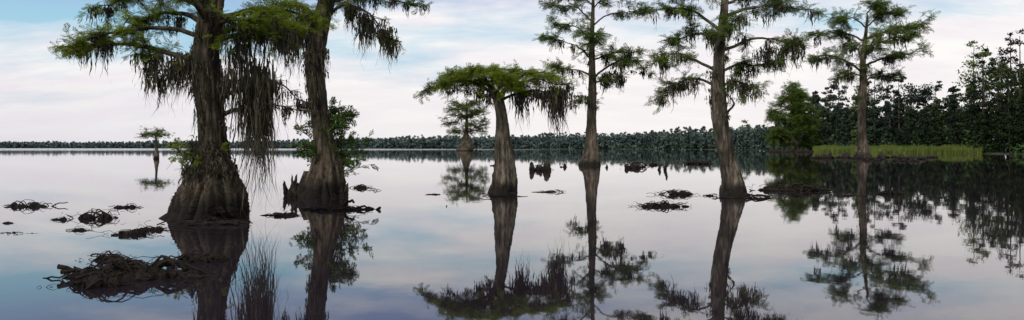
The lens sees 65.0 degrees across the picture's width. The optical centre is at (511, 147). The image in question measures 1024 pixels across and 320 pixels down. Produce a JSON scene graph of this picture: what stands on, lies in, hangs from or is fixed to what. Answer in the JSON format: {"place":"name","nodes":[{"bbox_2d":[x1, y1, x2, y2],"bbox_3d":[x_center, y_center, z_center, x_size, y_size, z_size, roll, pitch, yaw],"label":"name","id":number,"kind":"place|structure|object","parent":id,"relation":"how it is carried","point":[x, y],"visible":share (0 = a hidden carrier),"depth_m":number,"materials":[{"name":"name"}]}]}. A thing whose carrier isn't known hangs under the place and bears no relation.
{"place":"outdoors","nodes":[
{"label":"outdoors","id":0,"kind":"place"},
{"bbox_2d":[0,148,1023,319],"bbox_3d":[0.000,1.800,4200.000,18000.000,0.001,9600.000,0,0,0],"label":"lake water","id":1,"kind":"structure","parent":0,"point":[943,239],"depth_m":15.57,"materials":[{"name":"black liquid"}]},
{"bbox_2d":[3,199,67,206],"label":"floating root mat","id":2,"kind":"object","parent":1,"relation":"on","point":[30,204],"visible":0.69,"depth_m":24.55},
{"bbox_2d":[51,216,71,219],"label":"floating root mat","id":3,"kind":"object","parent":1,"relation":"on","point":[63,218],"visible":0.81,"depth_m":19.95,"materials":[{"name":"brown wood"}]},
{"bbox_2d":[66,226,93,230],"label":"floating root mat","id":4,"kind":"object","parent":1,"relation":"on","point":[80,229],"visible":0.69,"depth_m":17.44,"materials":[{"name":"brown wood"}]},
{"bbox_2d":[67,271,131,289],"bbox_3d":[-5.377,1.791,10.434,0.826,0.376,0.530,0,0,-20],"label":"floating root mat","id":5,"kind":"object","parent":1,"relation":"on","point":[93,281],"visible":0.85,"depth_m":10.35,"materials":[{"name":"brown wood"}]},
{"bbox_2d":[62,208,139,218],"bbox_3d":[-10.513,1.778,20.503,2.045,0.495,0.630,0,0,0],"label":"floating root mat","id":6,"kind":"object","parent":1,"relation":"on","point":[102,215],"visible":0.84,"depth_m":20.33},
{"bbox_2d":[75,250,129,260],"bbox_3d":[-6.492,1.815,12.911,0.906,0.316,0.449,0,0,0],"label":"floating root mat","id":7,"kind":"object","parent":1,"relation":"on","point":[106,259],"visible":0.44,"depth_m":12.85,"materials":[{"name":"brown wood"}]},
{"bbox_2d":[86,228,160,235],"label":"floating root mat","id":8,"kind":"object","parent":1,"relation":"on","point":[137,231],"visible":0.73,"depth_m":16.58,"materials":[{"name":"brown wood"}]},
{"bbox_2d":[108,203,143,207],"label":"floating root mat","id":9,"kind":"object","parent":1,"relation":"on","point":[127,206],"visible":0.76,"depth_m":24.09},
{"bbox_2d":[44,254,221,280],"bbox_3d":[-5.248,1.793,11.156,2.447,0.662,0.959,0,0,-10],"label":"floating root mat","id":10,"kind":"object","parent":1,"relation":"on","point":[128,269],"visible":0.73,"depth_m":11.06,"materials":[{"name":"brown wood"}]},
{"bbox_2d":[134,126,174,158],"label":"bald cypress tree","id":11,"kind":"object","parent":1,"relation":"on","point":[155,134],"visible":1,"depth_m":129.93,"materials":[{"name":"green plant"}]},
{"bbox_2d":[138,224,171,229],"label":"floating root mat","id":12,"kind":"object","parent":1,"relation":"on","point":[153,228],"visible":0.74,"depth_m":17.52,"materials":[{"name":"brown wood"}]},
{"bbox_2d":[47,0,339,221],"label":"bald cypress tree","id":13,"kind":"object","parent":1,"relation":"on","point":[212,185],"visible":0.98,"depth_m":20.22,"materials":[{"name":"green plant"}]},
{"bbox_2d":[158,249,234,263],"bbox_3d":[-4.966,1.827,12.744,1.547,0.433,0.626,0,0,0],"label":"floating root mat","id":14,"kind":"object","parent":1,"relation":"on","point":[199,257],"visible":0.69,"depth_m":12.64,"materials":[{"name":"brown wood"}]},
{"bbox_2d":[146,216,251,226],"bbox_3d":[-7.332,1.875,18.973,2.870,0.519,1.459,0,0,0],"label":"floating root mat","id":15,"kind":"object","parent":1,"relation":"on","point":[220,221],"visible":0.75,"depth_m":18.69,"materials":[{"name":"brown wood"}]},
{"bbox_2d":[260,212,301,215],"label":"floating root mat","id":16,"kind":"object","parent":1,"relation":"on","point":[285,214],"visible":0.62,"depth_m":21.19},
{"bbox_2d":[283,175,298,195],"bbox_3d":[-8.260,1.461,30.273,0.731,0.959,0.578,0,0,-17],"label":"cypress knee","id":17,"kind":"object","parent":1,"relation":"on","point":[294,183],"visible":0.41,"depth_m":30.15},
{"bbox_2d":[287,186,297,197],"bbox_3d":[-7.855,1.643,28.717,0.432,0.583,0.320,0,0,0],"label":"cypress knee","id":18,"kind":"object","parent":1,"relation":"on","point":[292,194],"visible":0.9,"depth_m":28.67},
{"bbox_2d":[285,199,380,210],"bbox_3d":[-5.224,1.874,23.346,3.096,0.792,1.158,0,0,0],"label":"floating root mat","id":19,"kind":"object","parent":1,"relation":"on","point":[330,207],"visible":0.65,"depth_m":23.16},
{"bbox_2d":[246,0,434,197],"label":"bald cypress tree","id":20,"kind":"object","parent":1,"relation":"on","point":[324,171],"visible":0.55,"depth_m":29.64,"materials":[{"name":"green plant"}]},
{"bbox_2d":[289,97,378,180],"bbox_3d":[-6.805,-0.305,30.397,3.431,3.355,2.699,0,0,0],"label":"wax myrtle shrub","id":21,"kind":"object","parent":20,"relation":"attached to","point":[339,121],"visible":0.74,"depth_m":30.42,"materials":[{"name":"green plant"}]},
{"bbox_2d":[337,183,348,195],"bbox_3d":[-6.284,1.595,29.917,0.469,0.591,0.549,0,0,0],"label":"cypress knee","id":22,"kind":"object","parent":1,"relation":"on","point":[342,193],"visible":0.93,"depth_m":29.75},
{"bbox_2d":[348,184,371,187],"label":"floating root mat","id":23,"kind":"object","parent":1,"relation":"on","point":[361,186],"visible":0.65,"depth_m":35.66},
{"bbox_2d":[436,96,490,150],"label":"bald cypress tree","id":24,"kind":"object","parent":1,"relation":"on","point":[466,143],"visible":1,"depth_m":441.69,"materials":[{"name":"green plant"}]},
{"bbox_2d":[413,59,578,192],"bbox_3d":[-0.685,-0.643,32.101,6.134,5.828,4.302,0,0,-27],"label":"bald cypress tree","id":25,"kind":"object","parent":1,"relation":"on","point":[504,173],"visible":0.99,"depth_m":31.86,"materials":[{"name":"green plant"}]},
{"bbox_2d":[478,193,525,196],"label":"floating root mat","id":26,"kind":"object","parent":1,"relation":"on","point":[493,195],"visible":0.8,"depth_m":29.50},
{"bbox_2d":[529,159,550,170],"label":"cypress knee","id":27,"kind":"object","parent":1,"relation":"on","point":[547,166],"visible":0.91,"depth_m":62.70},
{"bbox_2d":[538,189,562,191],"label":"floating root mat","id":28,"kind":"object","parent":1,"relation":"on","point":[552,191],"visible":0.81,"depth_m":32.46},
{"bbox_2d":[532,0,664,164],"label":"bald cypress tree","id":29,"kind":"object","parent":1,"relation":"on","point":[591,155],"visible":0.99,"depth_m":81.67,"materials":[{"name":"green plant"}]},
{"bbox_2d":[624,164,640,168],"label":"cypress knee","id":30,"kind":"object","parent":1,"relation":"on","point":[627,166],"visible":0.93,"depth_m":68.92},
{"bbox_2d":[629,162,648,166],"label":"floating root mat","id":31,"kind":"object","parent":1,"relation":"on","point":[633,163],"visible":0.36,"depth_m":73.72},
{"bbox_2d":[628,200,689,207],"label":"floating root mat","id":32,"kind":"object","parent":1,"relation":"on","point":[662,203],"visible":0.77,"depth_m":24.48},
{"bbox_2d":[657,159,667,169],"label":"cypress knee","id":33,"kind":"object","parent":1,"relation":"on","point":[665,166],"visible":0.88,"depth_m":64.73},
{"bbox_2d":[646,189,697,194],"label":"floating root mat","id":34,"kind":"object","parent":1,"relation":"on","point":[681,192],"visible":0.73,"depth_m":30.66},
{"bbox_2d":[684,160,712,163],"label":"floating root mat","id":35,"kind":"object","parent":1,"relation":"on","point":[698,161],"visible":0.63,"depth_m":88.21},
{"bbox_2d":[643,0,830,194],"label":"bald cypress tree","id":36,"kind":"object","parent":1,"relation":"on","point":[732,182],"visible":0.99,"depth_m":31.00,"materials":[{"name":"green plant"}]},
{"bbox_2d":[712,193,788,198],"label":"floating root mat","id":37,"kind":"object","parent":1,"relation":"on","point":[756,195],"visible":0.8,"depth_m":28.58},
{"bbox_2d":[768,148,779,151],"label":"cypress knee","id":38,"kind":"object","parent":1,"relation":"on","point":[772,150],"visible":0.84,"depth_m":316.25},
{"bbox_2d":[749,183,835,191],"bbox_3d":[11.736,1.909,33.567,3.961,0.910,1.841,0,0,0],"label":"floating root mat","id":39,"kind":"object","parent":1,"relation":"on","point":[802,187],"visible":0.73,"depth_m":33.34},
{"bbox_2d":[763,79,826,151],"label":"bald cypress tree","id":40,"kind":"object","parent":1,"relation":"on","point":[801,118],"visible":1,"depth_m":365.62,"materials":[{"name":"green plant"}]},
{"bbox_2d":[810,153,825,157],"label":"cypress knee","id":41,"kind":"object","parent":1,"relation":"on","point":[818,156],"visible":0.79,"depth_m":134.76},
{"bbox_2d":[823,152,835,157],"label":"cypress knee","id":42,"kind":"object","parent":1,"relation":"on","point":[829,155],"visible":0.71,"depth_m":136.57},
{"bbox_2d":[836,152,850,157],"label":"cypress knee","id":43,"kind":"object","parent":1,"relation":"on","point":[845,155],"visible":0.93,"depth_m":143.70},
{"bbox_2d":[833,193,866,196],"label":"floating root mat","id":44,"kind":"object","parent":1,"relation":"on","point":[847,195],"visible":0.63,"depth_m":29.91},
{"bbox_2d":[849,152,862,158],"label":"cypress knee","id":45,"kind":"object","parent":1,"relation":"on","point":[859,155],"visible":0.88,"depth_m":132.22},
{"bbox_2d":[800,0,940,156],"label":"bald cypress tree","id":46,"kind":"object","parent":1,"relation":"on","point":[880,8],"visible":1,"depth_m":157.53,"materials":[{"name":"green plant"}]},
{"bbox_2d":[862,153,885,158],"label":"cypress knee","id":47,"kind":"object","parent":1,"relation":"on","point":[869,156],"visible":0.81,"depth_m":122.31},
{"bbox_2d":[877,151,896,157],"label":"cypress knee","id":48,"kind":"object","parent":1,"relation":"on","point":[881,154],"visible":0.83,"depth_m":145.25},
{"bbox_2d":[874,188,908,194],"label":"floating root mat","id":49,"kind":"object","parent":1,"relation":"on","point":[889,192],"visible":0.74,"depth_m":31.05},
{"bbox_2d":[896,153,914,158],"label":"cypress knee","id":50,"kind":"object","parent":1,"relation":"on","point":[899,156],"visible":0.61,"depth_m":127.60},
{"bbox_2d":[906,154,927,158],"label":"cypress knee","id":51,"kind":"object","parent":1,"relation":"on","point":[919,156],"visible":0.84,"depth_m":125.38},
{"bbox_2d":[926,154,937,157],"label":"cypress knee","id":52,"kind":"object","parent":1,"relation":"on","point":[929,156],"visible":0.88,"depth_m":144.71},
{"bbox_2d":[0,0,1023,143],"label":"sky","id":53,"kind":"structure","parent":0,"point":[43,97],"materials":[{"name":"white"}]},
{"bbox_2d":[296,147,1023,153],"bbox_3d":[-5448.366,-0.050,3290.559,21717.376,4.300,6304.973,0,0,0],"label":"ground","id":54,"kind":"structure","parent":0,"point":[704,149],"depth_m":1120.10,"materials":[{"name":"soil"}]},
{"bbox_2d":[0,28,1023,153],"bbox_3d":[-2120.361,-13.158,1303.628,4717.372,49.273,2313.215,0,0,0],"label":"forest treeline","id":55,"kind":"object","parent":54,"relation":"on","point":[999,129],"visible":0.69,"depth_m":320.45,"materials":[{"name":"green plant"}]},
{"bbox_2d":[812,144,984,153],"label":"marsh grass","id":56,"kind":"structure","parent":0,"point":[921,148],"depth_m":270.83,"materials":[{"name":"green plant"}]}
]}

